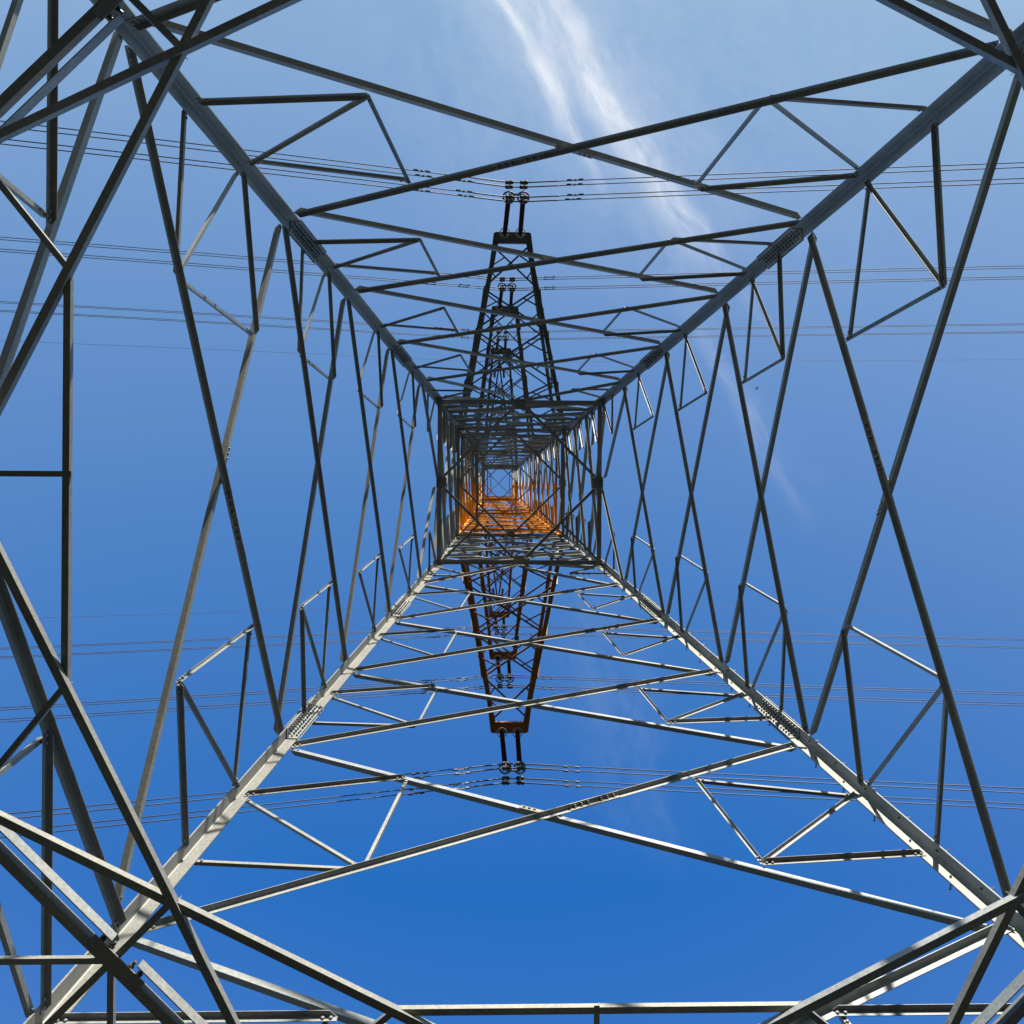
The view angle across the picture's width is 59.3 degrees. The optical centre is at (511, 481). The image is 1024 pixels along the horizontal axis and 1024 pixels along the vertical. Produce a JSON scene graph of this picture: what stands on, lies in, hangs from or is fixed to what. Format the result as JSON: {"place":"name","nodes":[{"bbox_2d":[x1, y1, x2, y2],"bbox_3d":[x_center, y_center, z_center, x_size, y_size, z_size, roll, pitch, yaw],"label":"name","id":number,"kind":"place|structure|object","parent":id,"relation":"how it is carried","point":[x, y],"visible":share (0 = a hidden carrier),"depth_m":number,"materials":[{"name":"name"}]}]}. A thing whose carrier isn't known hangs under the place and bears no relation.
{"place":"outdoors","nodes":[
{"label":"outdoors","id":0,"kind":"place"},
{"bbox_2d":[0,0,1023,1023],"label":"sky","id":1,"kind":"structure","parent":0,"point":[543,911],"materials":[{"name":"blue"}]},
{"bbox_3d":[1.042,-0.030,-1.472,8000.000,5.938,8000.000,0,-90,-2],"label":"ground","id":2,"kind":"structure","parent":0,"visible":0},
{"bbox_2d":[0,0,1023,1023],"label":"transmission tower","id":3,"kind":"structure","parent":2,"relation":"on","point":[138,918],"depth_m":12.38,"materials":[{"name":"metal"}]},
{"bbox_2d":[20,341,843,362],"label":"power line","id":4,"kind":"object","parent":3,"relation":"hanging from","point":[453,360],"visible":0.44,"depth_m":78.45,"materials":[{"name":"metal"}]},
{"bbox_2d":[492,614,503,634],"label":"insulator string","id":5,"kind":"object","parent":3,"relation":"hanging from","point":[496,626],"visible":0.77,"depth_m":65.84,"materials":[{"name":"ceramic"}]},
{"bbox_2d":[494,330,505,351],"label":"insulator string","id":6,"kind":"object","parent":3,"relation":"hanging from","point":[498,338],"visible":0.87,"depth_m":65.89,"materials":[{"name":"ceramic"}]},
{"bbox_2d":[19,603,982,618],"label":"power line","id":7,"kind":"object","parent":3,"relation":"hanging from","point":[512,603],"visible":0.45,"depth_m":77.94,"materials":[{"name":"metal"}]},
{"bbox_2d":[494,655,509,688],"bbox_3d":[-0.675,10.736,51.452,0.761,6.527,0.699,-37,-89,-1],"label":"insulator string","id":8,"kind":"object","parent":3,"relation":"hanging from","point":[500,676],"visible":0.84,"depth_m":48.82,"materials":[{"name":"ceramic"}]},
{"bbox_2d":[496,277,511,309],"bbox_3d":[-0.549,-10.593,51.497,0.761,6.527,0.699,37,-91,-1],"label":"insulator string","id":9,"kind":"object","parent":3,"relation":"hanging from","point":[502,287],"visible":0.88,"depth_m":49.09,"materials":[{"name":"ceramic"}]},
{"bbox_2d":[501,614,506,634],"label":"insulator string","id":10,"kind":"object","parent":3,"relation":"hanging from","point":[503,626],"visible":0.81,"depth_m":66.11,"materials":[{"name":"ceramic"}]},
{"bbox_2d":[0,632,1014,656],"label":"conductor","id":11,"kind":"object","parent":10,"relation":"hanging from","point":[521,633],"visible":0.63,"depth_m":62.27,"materials":[{"name":"metal"}]},
{"bbox_2d":[5,625,1011,647],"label":"conductor","id":12,"kind":"object","parent":10,"relation":"hanging from","point":[530,626],"visible":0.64,"depth_m":62.10,"materials":[{"name":"metal"}]},
{"bbox_2d":[0,626,1023,649],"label":"conductor","id":13,"kind":"object","parent":10,"relation":"hanging from","point":[532,627],"visible":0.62,"depth_m":61.66,"materials":[{"name":"metal"}]},
{"bbox_2d":[7,634,1023,657],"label":"conductor","id":14,"kind":"object","parent":10,"relation":"hanging from","point":[509,634],"visible":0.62,"depth_m":61.64,"materials":[{"name":"metal"}]},
{"bbox_2d":[502,331,508,351],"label":"insulator string","id":15,"kind":"object","parent":3,"relation":"hanging from","point":[505,339],"visible":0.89,"depth_m":66.20,"materials":[{"name":"ceramic"}]},
{"bbox_2d":[0,302,992,332],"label":"conductor","id":16,"kind":"object","parent":15,"relation":"hanging from","point":[535,332],"visible":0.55,"depth_m":62.25,"materials":[{"name":"metal"}]},
{"bbox_2d":[0,311,1023,340],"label":"conductor","id":17,"kind":"object","parent":15,"relation":"hanging from","point":[509,340],"visible":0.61,"depth_m":62.33,"materials":[{"name":"metal"}]},
{"bbox_2d":[0,301,1023,331],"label":"conductor","id":18,"kind":"object","parent":15,"relation":"hanging from","point":[516,331],"visible":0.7,"depth_m":61.85,"materials":[{"name":"metal"}]},
{"bbox_2d":[1,310,1023,338],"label":"conductor","id":19,"kind":"object","parent":15,"relation":"hanging from","point":[492,338],"visible":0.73,"depth_m":61.87,"materials":[{"name":"metal"}]},
{"bbox_2d":[497,728,519,784],"bbox_3d":[-0.247,10.706,35.696,0.761,5.802,0.699,-37,-89,-1],"label":"insulator string","id":20,"kind":"object","parent":3,"relation":"hanging from","point":[506,765],"visible":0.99,"depth_m":33.70,"materials":[{"name":"metal"}]},
{"bbox_2d":[505,655,513,688],"bbox_3d":[-0.170,10.781,51.466,0.521,6.527,0.712,0,-90,-2],"label":"insulator string","id":21,"kind":"object","parent":3,"relation":"hanging from","point":[510,677],"visible":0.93,"depth_m":49.11,"materials":[{"name":"metal"}]},
{"bbox_2d":[0,677,1019,710],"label":"conductor","id":22,"kind":"object","parent":21,"relation":"hanging from","point":[513,677],"visible":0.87,"depth_m":45.80,"materials":[{"name":"metal"}]},
{"bbox_2d":[0,675,1023,707],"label":"conductor","id":23,"kind":"object","parent":21,"relation":"hanging from","point":[521,675],"visible":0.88,"depth_m":46.27,"materials":[{"name":"metal"}]},
{"bbox_2d":[0,687,1023,722],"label":"conductor","id":24,"kind":"object","parent":21,"relation":"hanging from","point":[505,687],"visible":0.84,"depth_m":45.63,"materials":[{"name":"metal"}]},
{"bbox_2d":[0,685,1023,719],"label":"conductor","id":25,"kind":"object","parent":21,"relation":"hanging from","point":[506,685],"visible":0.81,"depth_m":46.09,"materials":[{"name":"metal"}]},
{"bbox_2d":[500,180,522,237],"bbox_3d":[-0.121,-10.623,35.740,0.761,5.802,0.699,37,-91,-1],"label":"insulator string","id":26,"kind":"object","parent":3,"relation":"hanging from","point":[509,197],"visible":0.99,"depth_m":33.75,"materials":[{"name":"metal"}]},
{"bbox_2d":[507,277,515,310],"bbox_3d":[-0.043,-10.631,51.511,0.521,6.527,0.712,0,-90,-2],"label":"insulator string","id":27,"kind":"object","parent":3,"relation":"hanging from","point":[512,289],"visible":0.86,"depth_m":49.15,"materials":[{"name":"metal"}]},
{"bbox_2d":[0,239,1020,280],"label":"conductor","id":28,"kind":"object","parent":27,"relation":"hanging from","point":[505,280],"visible":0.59,"depth_m":45.96,"materials":[{"name":"metal"}]},
{"bbox_2d":[0,251,1023,290],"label":"conductor","id":29,"kind":"object","parent":27,"relation":"hanging from","point":[515,290],"visible":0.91,"depth_m":46.37,"materials":[{"name":"metal"}]},
{"bbox_2d":[1,237,1023,278],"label":"conductor","id":30,"kind":"object","parent":27,"relation":"hanging from","point":[509,278],"visible":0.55,"depth_m":45.60,"materials":[{"name":"metal"}]},
{"bbox_2d":[2,249,1023,288],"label":"conductor","id":31,"kind":"object","parent":27,"relation":"hanging from","point":[509,288],"visible":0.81,"depth_m":45.77,"materials":[{"name":"metal"}]},
{"bbox_2d":[512,728,525,784],"bbox_3d":[0.258,10.750,35.709,0.520,5.802,0.712,0,-90,-2],"label":"insulator string","id":32,"kind":"object","parent":3,"relation":"hanging from","point":[520,765],"visible":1,"depth_m":34.36,"materials":[{"name":"metal"}]},
{"bbox_2d":[0,782,1023,837],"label":"conductor","id":33,"kind":"object","parent":32,"relation":"hanging from","point":[577,786],"visible":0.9,"depth_m":31.38,"materials":[{"name":"metal"}]},
{"bbox_2d":[0,778,1023,832],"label":"conductor","id":34,"kind":"object","parent":32,"relation":"hanging from","point":[460,783],"visible":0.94,"depth_m":31.74,"materials":[{"name":"metal"}]},
{"bbox_2d":[7,763,1023,813],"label":"conductor","id":35,"kind":"object","parent":32,"relation":"hanging from","point":[466,768],"visible":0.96,"depth_m":32.06,"materials":[{"name":"metal"}]},
{"bbox_2d":[17,767,1023,818],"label":"conductor","id":36,"kind":"object","parent":32,"relation":"hanging from","point":[469,772],"visible":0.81,"depth_m":31.63,"materials":[{"name":"metal"}]},
{"bbox_2d":[515,180,528,237],"bbox_3d":[0.385,-10.662,35.754,0.520,5.802,0.712,0,-90,-2],"label":"insulator string","id":37,"kind":"object","parent":3,"relation":"hanging from","point":[523,200],"visible":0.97,"depth_m":33.77,"materials":[{"name":"metal"}]},
{"bbox_2d":[0,143,1023,201],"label":"conductor","id":38,"kind":"object","parent":37,"relation":"hanging from","point":[471,196],"visible":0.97,"depth_m":31.71,"materials":[{"name":"metal"}]},
{"bbox_2d":[0,120,1023,182],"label":"conductor","id":39,"kind":"object","parent":37,"relation":"hanging from","point":[579,179],"visible":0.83,"depth_m":31.40,"materials":[{"name":"metal"}]},
{"bbox_2d":[9,139,1023,197],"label":"conductor","id":40,"kind":"object","parent":37,"relation":"hanging from","point":[468,191],"visible":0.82,"depth_m":31.26,"materials":[{"name":"metal"}]},
{"bbox_2d":[30,129,1023,187],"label":"conductor","id":41,"kind":"object","parent":37,"relation":"hanging from","point":[471,181],"visible":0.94,"depth_m":31.93,"materials":[{"name":"metal"}]}
]}

